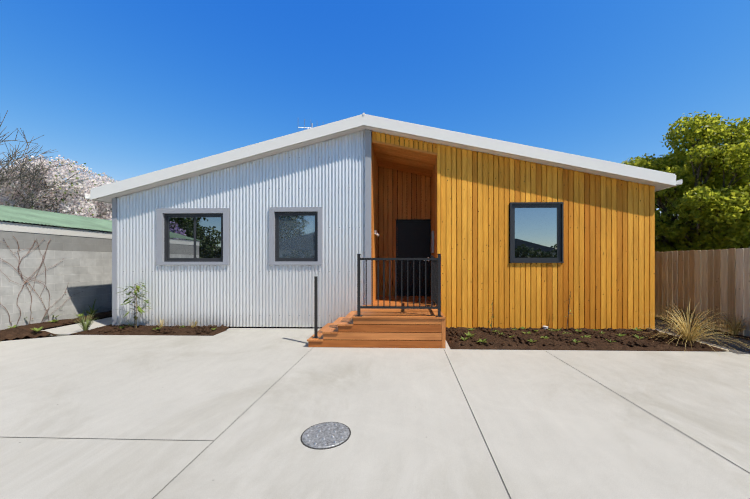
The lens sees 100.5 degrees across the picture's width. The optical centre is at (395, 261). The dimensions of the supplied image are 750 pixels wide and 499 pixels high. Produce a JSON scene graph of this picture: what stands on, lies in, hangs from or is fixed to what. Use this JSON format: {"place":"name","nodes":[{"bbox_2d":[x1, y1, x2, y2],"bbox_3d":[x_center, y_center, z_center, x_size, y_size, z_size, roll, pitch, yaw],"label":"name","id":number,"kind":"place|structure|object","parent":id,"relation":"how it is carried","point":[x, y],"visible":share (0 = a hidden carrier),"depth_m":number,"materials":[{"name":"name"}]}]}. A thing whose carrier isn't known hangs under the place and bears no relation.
{"place":"outdoors","nodes":[
{"label":"outdoors","id":0,"kind":"place"},
{"bbox_2d":[0,230,111,329],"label":"boundary wall","id":1,"kind":"structure","parent":0,"point":[82,269],"depth_m":7.55,"materials":[{"name":"grey concrete"}]},
{"bbox_2d":[0,236,74,325],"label":"wall creeper","id":2,"kind":"object","parent":1,"relation":"attached to","point":[21,275],"visible":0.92,"depth_m":7.08,"materials":[{"name":"brown plant"}]},
{"bbox_2d":[0,222,111,238],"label":"roof fascia","id":3,"kind":"structure","parent":1,"relation":"on","point":[16,227],"depth_m":7.52,"materials":[{"name":"white metal"}]},
{"bbox_2d":[0,205,111,232],"bbox_3d":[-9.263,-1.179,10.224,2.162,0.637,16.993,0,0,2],"label":"garage roof","id":4,"kind":"structure","parent":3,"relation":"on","point":[18,214],"depth_m":8.37,"materials":[{"name":"green metal"}]},
{"bbox_2d":[41,317,111,335],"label":"side path","id":5,"kind":"structure","parent":0,"point":[67,330],"depth_m":7.09,"materials":[{"name":"concrete"}]},
{"bbox_2d":[117,130,364,326],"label":"corrugated wall","id":6,"kind":"structure","parent":0,"point":[244,292],"depth_m":7.12,"materials":[{"name":"white metal"}]},
{"bbox_2d":[123,157,359,315],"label":"cladding screws","id":7,"kind":"object","parent":6,"relation":"attached to","point":[259,271],"visible":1,"depth_m":7.09,"materials":[{"name":"silver metal"}]},
{"bbox_2d":[112,129,371,325],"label":"grey house trims","id":8,"kind":"object","parent":6,"relation":"attached to","point":[160,212],"visible":0.77,"depth_m":7.10,"materials":[{"name":"grey metal"}]},
{"bbox_2d":[298,119,312,129],"bbox_3d":[-2.391,-3.429,9.189,0.931,1.585,0.167,0,0,-27],"label":"roof antenna","id":9,"kind":"object","parent":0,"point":[304,127],"visible":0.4,"depth_m":9.11,"materials":[{"name":"grey metal"}]},
{"bbox_2d":[164,202,563,262],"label":"house window frames","id":10,"kind":"structure","parent":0,"point":[559,206],"depth_m":7.10,"materials":[{"name":"black metal"}]},
{"bbox_2d":[279,216,314,257],"bbox_3d":[-2.257,-0.568,7.137,0.833,0.968,0.001,0,0,2],"label":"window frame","id":11,"kind":"object","parent":10,"relation":"in","point":[296,236],"visible":1,"depth_m":7.14,"materials":[{"name":"clear glass"}]},
{"bbox_2d":[169,208,556,257],"bbox_3d":[-0.833,-0.640,7.084,8.879,1.120,0.014,0,0,2],"label":"window glass","id":12,"kind":"object","parent":10,"relation":"in","point":[535,232],"visible":0.87,"depth_m":6.96,"materials":[{"name":"glass"}]},
{"bbox_2d":[0,328,749,498],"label":"concrete driveway","id":13,"kind":"structure","parent":0,"point":[552,426],"depth_m":3.00,"materials":[{"name":"grey concrete"}]},
{"bbox_2d":[301,422,350,449],"bbox_3d":[-0.611,1.522,2.748,0.434,0.018,0.434,0,0,2],"label":"manhole cover","id":14,"kind":"object","parent":13,"relation":"on","point":[324,435],"visible":1,"depth_m":2.72,"materials":[{"name":"grey"}]},
{"bbox_2d":[307,311,356,341],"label":"stair treads","id":15,"kind":"object","parent":13,"relation":"on","point":[332,328],"visible":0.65,"depth_m":5.82,"materials":[{"name":"brown wood"}]},
{"bbox_2d":[313,276,318,337],"bbox_3d":[-1.454,0.832,5.691,0.110,1.119,0.110,0,0,2],"label":"stair post","id":16,"kind":"object","parent":15,"relation":"on","point":[315,306],"visible":0.98,"depth_m":5.67,"materials":[{"name":"black metal"}]},
{"bbox_2d":[308,296,445,347],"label":"wooden steps","id":17,"kind":"structure","parent":13,"relation":"on","point":[366,330],"depth_m":5.52,"materials":[{"name":"brown wood"}]},
{"bbox_2d":[356,254,442,316],"bbox_3d":[0.083,0.420,6.252,1.554,1.112,1.508,0,0,2],"label":"deck balustrade","id":18,"kind":"object","parent":17,"relation":"on","point":[436,281],"visible":1,"depth_m":5.55,"materials":[{"name":"black metal"}]},
{"bbox_2d":[325,324,441,340],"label":"step board gaps","id":19,"kind":"object","parent":13,"relation":"on","point":[408,332],"visible":0.02,"depth_m":5.52,"materials":[{"name":"black wood"}]},
{"bbox_2d":[18,350,749,498],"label":"concrete joints","id":20,"kind":"object","parent":13,"relation":"on","point":[297,362],"visible":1,"depth_m":2.69,"materials":[{"name":"grey concrete"}]},
{"bbox_2d":[0,0,749,236],"label":"sky","id":21,"kind":"structure","parent":0,"point":[122,89],"materials":[{"name":"blue"}]},
{"bbox_2d":[2,316,749,351],"bbox_3d":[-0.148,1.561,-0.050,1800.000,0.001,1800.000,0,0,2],"label":"ground","id":22,"kind":"structure","parent":0,"point":[27,337],"depth_m":6.56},
{"bbox_2d":[0,110,87,211],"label":"bare tree","id":23,"kind":"object","parent":22,"relation":"on","point":[8,170],"visible":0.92,"depth_m":11.87,"materials":[{"name":"grey plant"}]},
{"bbox_2d":[0,310,111,340],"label":"garden bed","id":24,"kind":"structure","parent":22,"relation":"on","point":[21,331],"depth_m":6.67,"materials":[{"name":"brown soil"}]},
{"bbox_2d":[84,299,98,313],"bbox_3d":[-8.174,1.229,8.344,0.708,0.404,0.694,0,0,2],"label":"plant","id":25,"kind":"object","parent":24,"relation":"on","point":[92,310],"depth_m":8.36,"materials":[{"name":"green plant"}]},
{"bbox_2d":[0,154,118,219],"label":"blossoms","id":26,"kind":"object","parent":22,"relation":"on","point":[72,200],"visible":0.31,"depth_m":13.22,"materials":[{"name":"white plant"}]},
{"bbox_2d":[72,324,111,333],"bbox_3d":[-6.555,1.491,11.827,0.280,0.067,10.640,0,0,2],"label":"edging","id":27,"kind":"object","parent":22,"relation":"on","point":[87,330],"depth_m":6.68,"materials":[{"name":"grey concrete"}]},
{"bbox_2d":[75,312,96,330],"bbox_3d":[-6.749,1.293,6.778,0.579,0.416,0.502,0,0,15],"label":"grass tuft","id":28,"kind":"object","parent":27,"relation":"on","point":[86,325],"visible":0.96,"depth_m":6.75,"materials":[{"name":"green plant"}]},
{"bbox_2d":[77,324,229,334],"bbox_3d":[-5.194,1.486,6.844,2.900,0.078,0.780,0,0,2],"label":"soil bed","id":29,"kind":"object","parent":22,"relation":"on","point":[145,331],"visible":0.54,"depth_m":6.55,"materials":[{"name":"brown soil"}]},
{"bbox_2d":[116,282,150,327],"bbox_3d":[-5.805,0.977,6.863,0.793,1.028,0.705,0,0,-25],"label":"staked sapling","id":30,"kind":"object","parent":29,"relation":"on","point":[136,289],"visible":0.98,"depth_m":6.89,"materials":[{"name":"green plant"}]},
{"bbox_2d":[372,136,431,257],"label":"board gaps","id":31,"kind":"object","parent":22,"relation":"on","point":[397,195],"depth_m":8.88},
{"bbox_2d":[371,142,436,304],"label":"porch walls","id":32,"kind":"structure","parent":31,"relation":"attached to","point":[387,207],"depth_m":8.81,"materials":[{"name":"brown wood"}]},
{"bbox_2d":[396,219,430,295],"bbox_3d":[0.518,-0.105,8.831,1.060,2.162,0.115,0,0,2],"label":"front door","id":33,"kind":"structure","parent":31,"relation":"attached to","point":[413,238],"depth_m":8.84,"materials":[{"name":"black"}]},
{"bbox_2d":[446,327,722,350],"bbox_3d":[3.315,1.485,6.164,4.650,0.080,1.630,0,0,2],"label":"soil bed","id":34,"kind":"object","parent":22,"relation":"on","point":[539,345],"visible":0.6,"depth_m":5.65,"materials":[{"name":"brown soil"}]},
{"bbox_2d":[488,302,493,330],"bbox_3d":[2.079,1.180,6.681,0.238,0.622,0.083,0,0,-39],"label":"sapling","id":35,"kind":"object","parent":34,"relation":"on","point":[491,316],"visible":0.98,"depth_m":6.67,"materials":[{"name":"green plant"}]},
{"bbox_2d":[565,291,572,329],"bbox_3d":[3.730,1.066,6.667,0.204,0.851,0.180,0,0,30],"label":"sapling","id":36,"kind":"object","parent":34,"relation":"on","point":[568,309],"visible":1,"depth_m":6.68,"materials":[{"name":"green plant"}]},
{"bbox_2d":[628,299,749,356],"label":"ornamental grass","id":37,"kind":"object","parent":34,"relation":"on","point":[686,334],"depth_m":5.74,"materials":[{"name":"beige plant"}]},
{"bbox_2d":[621,111,749,251],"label":"tree","id":38,"kind":"object","parent":22,"relation":"on","point":[707,200],"visible":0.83,"depth_m":10.91,"materials":[{"name":"green plant"}]},
{"bbox_2d":[659,331,728,351],"bbox_3d":[5.660,1.541,6.053,0.045,0.080,1.550,0,0,2],"label":"bed edging","id":39,"kind":"object","parent":22,"relation":"on","point":[724,350],"visible":0.21,"depth_m":5.44,"materials":[{"name":"grey concrete"}]},
{"bbox_2d":[655,248,749,336],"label":"boundary fence","id":40,"kind":"object","parent":22,"relation":"on","point":[715,281],"visible":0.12,"depth_m":7.07,"materials":[{"name":"brown wood"}]},
{"bbox_2d":[655,317,749,339],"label":"soil strip","id":41,"kind":"object","parent":22,"relation":"on","point":[728,334],"visible":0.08,"depth_m":6.59,"materials":[{"name":"brown soil"}]},
{"bbox_2d":[665,302,700,323],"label":"ornamental grass","id":42,"kind":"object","parent":41,"relation":"on","point":[685,314],"visible":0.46,"depth_m":7.42,"materials":[{"name":"beige plant"}]},
{"bbox_2d":[715,310,749,334],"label":"ornamental grass","id":43,"kind":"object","parent":41,"relation":"on","point":[733,329],"visible":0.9,"depth_m":6.32,"materials":[{"name":"plant"}]},
{"bbox_2d":[90,113,675,203],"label":"roof fascia","id":44,"kind":"structure","parent":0,"point":[375,122],"depth_m":6.82,"materials":[{"name":"white metal"}]},
{"bbox_2d":[85,179,681,198],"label":"house gutters","id":45,"kind":"object","parent":44,"relation":"attached to","point":[678,182],"visible":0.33,"depth_m":6.71,"materials":[{"name":"white metal"}]},
{"bbox_2d":[92,125,674,199],"bbox_3d":[-0.444,-2.188,6.809,12.752,1.606,0.046,0,0,2],"label":"house barge bead","id":46,"kind":"object","parent":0,"point":[392,131],"visible":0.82,"depth_m":6.80,"materials":[{"name":"white metal"}]},
{"bbox_2d":[165,326,601,329],"bbox_3d":[-0.414,1.506,7.116,12.212,0.050,0.050,0,0,2],"label":"house foundation","id":47,"kind":"object","parent":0,"point":[286,327],"depth_m":7.16,"materials":[{"name":"grey concrete"}]},
{"bbox_2d":[372,140,436,176],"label":"porch ceiling","id":48,"kind":"structure","parent":0,"point":[405,159],"depth_m":7.66,"materials":[{"name":"brown wood"}]},
{"bbox_2d":[431,231,433,252],"bbox_3d":[0.946,-0.494,7.940,0.049,0.550,0.400,0,0,2],"label":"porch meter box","id":49,"kind":"object","parent":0,"point":[432,241],"visible":0.86,"depth_m":7.74,"materials":[{"name":"grey metal"}]},
{"bbox_2d":[442,319,445,347],"bbox_3d":[0.849,1.266,5.488,0.068,0.522,0.022,0,0,2],"label":"stair side board","id":50,"kind":"object","parent":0,"point":[443,333],"visible":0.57,"depth_m":5.48,"materials":[{"name":"brown wood"}]},
{"bbox_2d":[372,131,654,328],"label":"timber cladding","id":51,"kind":"structure","parent":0,"point":[604,273],"depth_m":6.92,"materials":[{"name":"orange wood"}]},
{"bbox_2d":[653,319,749,353],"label":"side path","id":52,"kind":"structure","parent":0,"point":[740,348],"depth_m":6.01,"materials":[{"name":"grey concrete"}]}
]}

